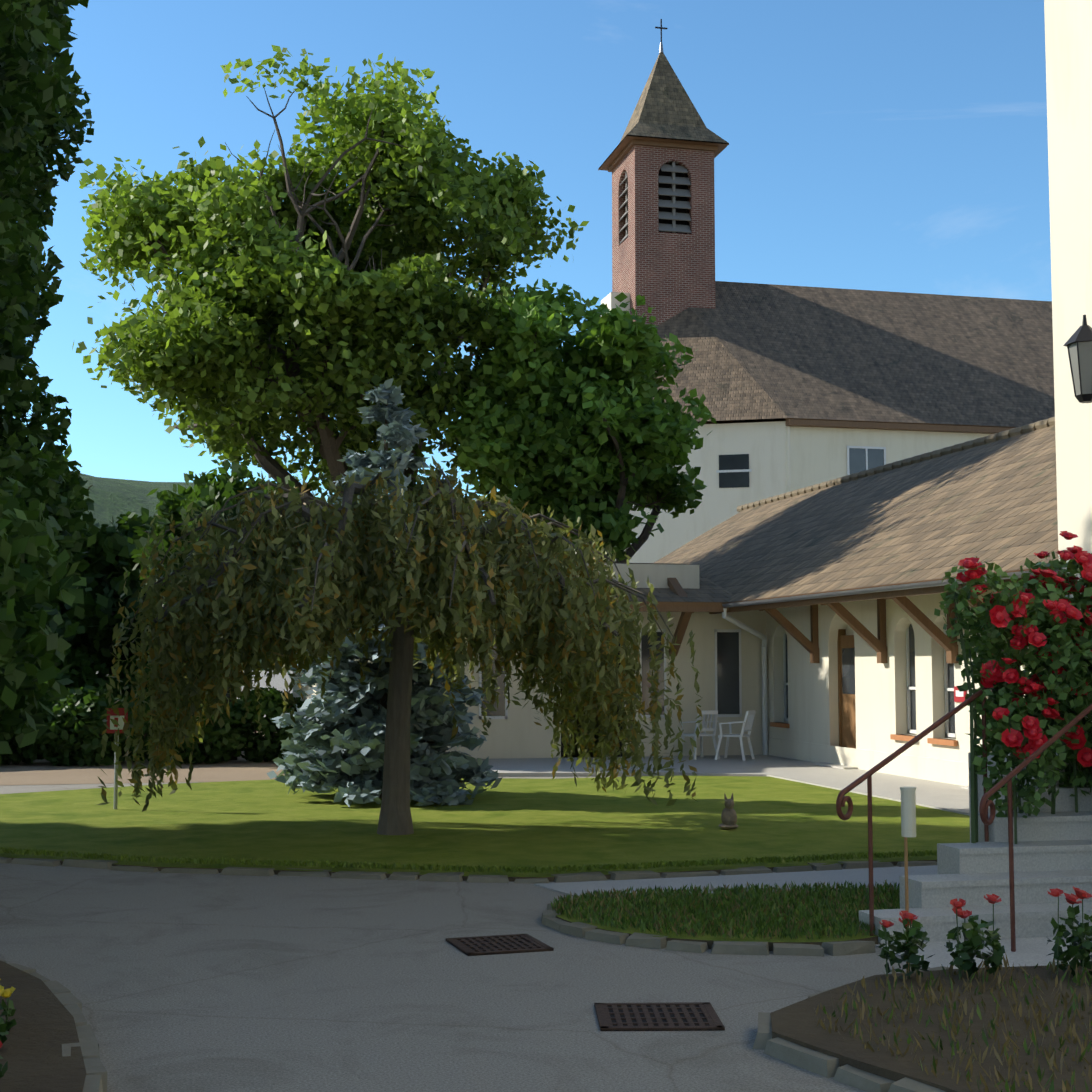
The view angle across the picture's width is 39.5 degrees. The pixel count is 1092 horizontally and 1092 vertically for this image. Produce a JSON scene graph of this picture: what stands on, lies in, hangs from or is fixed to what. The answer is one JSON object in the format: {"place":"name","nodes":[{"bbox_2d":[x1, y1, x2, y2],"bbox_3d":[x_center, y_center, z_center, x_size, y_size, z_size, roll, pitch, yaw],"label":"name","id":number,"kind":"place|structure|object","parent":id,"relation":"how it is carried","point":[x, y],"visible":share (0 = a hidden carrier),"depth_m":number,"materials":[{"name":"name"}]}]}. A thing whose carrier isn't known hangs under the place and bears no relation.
{"place":"outdoors","nodes":[
{"label":"outdoors","id":0,"kind":"place"},
{"bbox_2d":[63,471,281,670],"bbox_3d":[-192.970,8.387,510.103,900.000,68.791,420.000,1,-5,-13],"label":"distant hill","id":1,"kind":"structure","parent":0,"point":[113,498],"depth_m":407.13,"materials":[{"name":"green plant"}]},
{"bbox_2d":[0,671,932,1091],"bbox_3d":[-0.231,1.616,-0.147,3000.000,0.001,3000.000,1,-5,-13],"label":"ground","id":2,"kind":"structure","parent":0,"point":[204,983],"depth_m":7.68,"materials":[{"name":"grey asphalt"}]},
{"bbox_2d":[0,960,106,1091],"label":"flower bed","id":3,"kind":"object","parent":2,"relation":"on","point":[50,1043],"visible":0.98,"depth_m":6.18,"materials":[{"name":"soil"}]},
{"bbox_2d":[0,979,16,1077],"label":"bed plants","id":4,"kind":"object","parent":3,"relation":"on","point":[5,1027],"depth_m":6.31,"materials":[{"name":"green plant"}]},
{"bbox_2d":[14,642,222,754],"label":"shrubs","id":5,"kind":"object","parent":2,"relation":"on","point":[82,671],"visible":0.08,"depth_m":26.58,"materials":[{"name":"green plant"}]},
{"bbox_2d":[89,561,165,678],"bbox_3d":[-7.728,1.906,28.800,3.965,4.064,1.971,-3,-5,35],"label":"tree","id":6,"kind":"object","parent":2,"relation":"on","point":[112,613],"depth_m":28.30,"materials":[{"name":"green plant"}]},
{"bbox_2d":[41,507,262,679],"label":"tree leaves","id":7,"kind":"object","parent":6,"relation":"on","point":[109,556],"visible":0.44,"depth_m":27.62,"materials":[{"name":"green plant"}]},
{"bbox_2d":[144,511,236,759],"bbox_3d":[-5.377,1.200,25.326,2.882,4.938,1.820,-4,-6,42],"label":"tree","id":8,"kind":"object","parent":2,"relation":"on","point":[232,757],"depth_m":25.53,"materials":[{"name":"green plant"}]},
{"bbox_2d":[123,459,328,655],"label":"tree leaves","id":9,"kind":"object","parent":8,"relation":"attached to","point":[223,487],"visible":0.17,"depth_m":25.19,"materials":[{"name":"green plant"}]},
{"bbox_2d":[72,45,588,505],"bbox_3d":[-4.207,-2.996,31.392,10.568,14.237,11.027,1,-5,-13],"label":"tree","id":10,"kind":"object","parent":2,"relation":"on","point":[407,297],"depth_m":29.15,"materials":[{"name":"green plant"}]},
{"bbox_2d":[0,857,936,883],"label":"lawn kerb stones","id":11,"kind":"object","parent":2,"relation":"on","point":[452,876],"visible":0.44,"depth_m":11.64,"materials":[{"name":"grey stone"}]},
{"bbox_2d":[446,933,553,955],"bbox_3d":[-0.273,2.294,8.759,0.500,0.014,0.500,1,-5,-18],"label":"drain grate","id":12,"kind":"object","parent":2,"relation":"on","point":[496,944],"visible":1,"depth_m":8.73,"materials":[{"name":"black metal"}]},
{"bbox_2d":[293,555,765,758],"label":"wing","id":13,"kind":"structure","parent":2,"relation":"on","point":[727,663],"depth_m":25.85,"materials":[{"name":"white paint"}]},
{"bbox_2d":[438,279,716,562],"bbox_3d":[0.576,-0.610,29.473,5.353,9.183,5.595,1,-5,-13],"label":"tree","id":14,"kind":"object","parent":2,"relation":"on","point":[556,425],"depth_m":28.78,"materials":[{"name":"green plant"}]},
{"bbox_2d":[594,1002,724,1030],"bbox_3d":[0.511,2.157,6.976,0.550,0.014,0.500,0,-4,-1],"label":"drain grate","id":15,"kind":"object","parent":2,"relation":"on","point":[687,1016],"visible":1,"depth_m":6.93,"materials":[{"name":"black metal"}]},
{"bbox_2d":[541,888,875,955],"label":"island kerb stones","id":16,"kind":"object","parent":2,"relation":"on","point":[591,932],"visible":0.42,"depth_m":8.58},
{"bbox_2d":[654,417,1058,788],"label":"wing","id":17,"kind":"structure","parent":2,"relation":"on","point":[838,580],"depth_m":23.11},
{"bbox_2d":[753,952,1091,1091],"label":"flower bed","id":18,"kind":"object","parent":2,"relation":"on","point":[794,1034],"visible":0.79,"depth_m":6.33,"materials":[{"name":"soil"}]},
{"bbox_2d":[900,787,915,972],"bbox_3d":[1.809,1.681,7.564,0.077,0.953,0.077,-3,-5,32],"label":"stake gauge","id":19,"kind":"object","parent":18,"relation":"on","point":[908,811],"visible":0.9,"depth_m":7.57,"materials":[{"name":"white plastic"}]},
{"bbox_2d":[878,886,1091,979],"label":"bed plants","id":20,"kind":"object","parent":18,"relation":"on","point":[974,939],"depth_m":7.47,"materials":[{"name":"green plant"}]},
{"bbox_2d":[859,753,1091,943],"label":"steps","id":21,"kind":"structure","parent":2,"relation":"on","point":[1052,851],"depth_m":9.39,"materials":[{"name":"concrete"}]},
{"bbox_2d":[934,550,1091,817],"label":"climbing rose leaves","id":22,"kind":"object","parent":2,"relation":"on","point":[1073,658],"visible":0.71,"depth_m":9.94,"materials":[{"name":"green plant"}]},
{"bbox_2d":[951,573,1091,843],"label":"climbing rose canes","id":23,"kind":"object","parent":2,"relation":"on","point":[974,798],"visible":0.19,"depth_m":9.90,"materials":[{"name":"green plant"}]},
{"bbox_2d":[956,531,1091,766],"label":"red roses","id":24,"kind":"object","parent":23,"relation":"attached to","point":[999,614],"visible":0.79,"depth_m":9.87,"materials":[{"name":"red plant"}]},
{"bbox_2d":[1044,0,1091,721],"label":"wall","id":25,"kind":"structure","parent":2,"relation":"on","point":[1068,37],"depth_m":12.04,"materials":[{"name":"beige paint"}]},
{"bbox_2d":[1063,315,1091,402],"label":"wall lantern","id":26,"kind":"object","parent":25,"relation":"attached to","point":[1078,344],"depth_m":11.11,"materials":[{"name":"grey metal"}]},
{"bbox_3d":[-12.347,0.960,28.598,5.744,5.919,4.745,1,-5,-13],"label":"tree wood","id":27,"kind":"object","parent":2,"relation":"on","visible":0},
{"bbox_2d":[21,422,91,517],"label":"tree leaves","id":28,"kind":"object","parent":27,"relation":"on","point":[72,465],"visible":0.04,"depth_m":30.14,"materials":[{"name":"green plant"}]},
{"bbox_2d":[0,775,969,881],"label":"lawn","id":29,"kind":"structure","parent":0,"point":[523,823],"depth_m":14.81,"materials":[{"name":"green plant"}]},
{"bbox_2d":[106,708,127,808],"bbox_3d":[-4.680,2.316,16.572,0.220,1.090,0.062,1,-5,-13],"label":"sign post","id":30,"kind":"object","parent":29,"relation":"on","point":[112,727],"visible":0.58,"depth_m":16.57,"materials":[{"name":"grey"}]},
{"bbox_2d":[267,378,502,806],"bbox_3d":[-1.931,0.546,18.115,2.645,5.044,2.833,1,-5,-13],"label":"blue spruce","id":31,"kind":"object","parent":29,"relation":"on","point":[336,754],"depth_m":17.48,"materials":[{"name":"teal plant"}]},
{"bbox_2d":[97,456,702,834],"bbox_3d":[-1.331,1.048,14.255,5.530,3.444,5.226,1,-5,-13],"label":"weeping tree","id":32,"kind":"object","parent":29,"relation":"on","point":[544,623],"depth_m":13.67,"materials":[{"name":"green plant"}]},
{"bbox_2d":[0,847,936,872],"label":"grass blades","id":33,"kind":"object","parent":29,"relation":"on","point":[505,869],"visible":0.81,"depth_m":11.78,"materials":[{"name":"green plant"}]},
{"bbox_2d":[719,793,738,828],"bbox_3d":[1.745,2.533,14.549,0.189,0.346,0.227,0,-4,6],"label":"rabbit figurine","id":34,"kind":"object","parent":29,"relation":"on","point":[729,817],"visible":0.98,"depth_m":14.46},
{"bbox_2d":[2,0,1051,515],"label":"sky","id":35,"kind":"structure","parent":0,"point":[875,145],"materials":[{"name":"blue"}]},
{"bbox_2d":[0,731,1091,968],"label":"path","id":36,"kind":"structure","parent":0,"point":[1034,951],"depth_m":20.67,"materials":[{"name":"concrete"}]},
{"bbox_2d":[0,681,303,766],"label":"hedge","id":37,"kind":"object","parent":36,"relation":"on","point":[234,735],"depth_m":24.25,"materials":[{"name":"green plant"}]},
{"bbox_2d":[677,710,719,759],"bbox_3d":[2.523,3.104,25.058,0.511,0.801,0.571,2,-5,-28],"label":"garden chair","id":38,"kind":"object","parent":36,"relation":"on","point":[705,723],"visible":0.81,"depth_m":24.92,"materials":[{"name":"white plastic"}]},
{"bbox_2d":[714,710,755,760],"bbox_3d":[3.100,3.088,24.843,0.571,0.801,0.511,-2,-5,27],"label":"garden chair","id":39,"kind":"object","parent":36,"relation":"on","point":[748,721],"visible":0.96,"depth_m":24.73,"materials":[{"name":"white plastic"}]},
{"bbox_2d":[836,650,1037,935],"bbox_3d":[2.975,1.359,10.062,0.199,2.079,3.928,-4,-6,40],"label":"handrail","id":40,"kind":"object","parent":36,"relation":"on","point":[842,799],"visible":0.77,"depth_m":8.86,"materials":[{"name":"metal"}]},
{"bbox_2d":[979,704,1091,951],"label":"handrail","id":41,"kind":"object","parent":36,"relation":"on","point":[985,803],"visible":1,"depth_m":8.58,"materials":[{"name":"metal"}]},
{"bbox_2d":[551,879,899,939],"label":"island grass","id":42,"kind":"structure","parent":0,"point":[806,895],"depth_m":9.50,"materials":[{"name":"green plant"}]},
{"bbox_2d":[554,890,899,950],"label":"island","id":43,"kind":"structure","parent":0,"point":[709,939],"depth_m":8.80,"materials":[{"name":"plant"}]},
{"bbox_2d":[574,281,1054,562],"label":"church","id":44,"kind":"structure","parent":0,"point":[799,387],"depth_m":52.46,"materials":[{"name":"tile"}]},
{"bbox_2d":[598,19,728,325],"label":"bell tower","id":45,"kind":"structure","parent":44,"relation":"on","point":[658,162],"depth_m":54.77,"materials":[{"name":"brick"}]},
{"bbox_3d":[-8.460,-4.795,9.942,10.064,11.115,11.724,1,-5,-13],"label":"tree","id":46,"kind":"object","parent":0,"visible":0},
{"bbox_2d":[0,0,99,764],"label":"outer tree boughs","id":47,"kind":"object","parent":46,"relation":"attached to","point":[35,100],"visible":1,"depth_m":9.64,"materials":[{"name":"green plant"}]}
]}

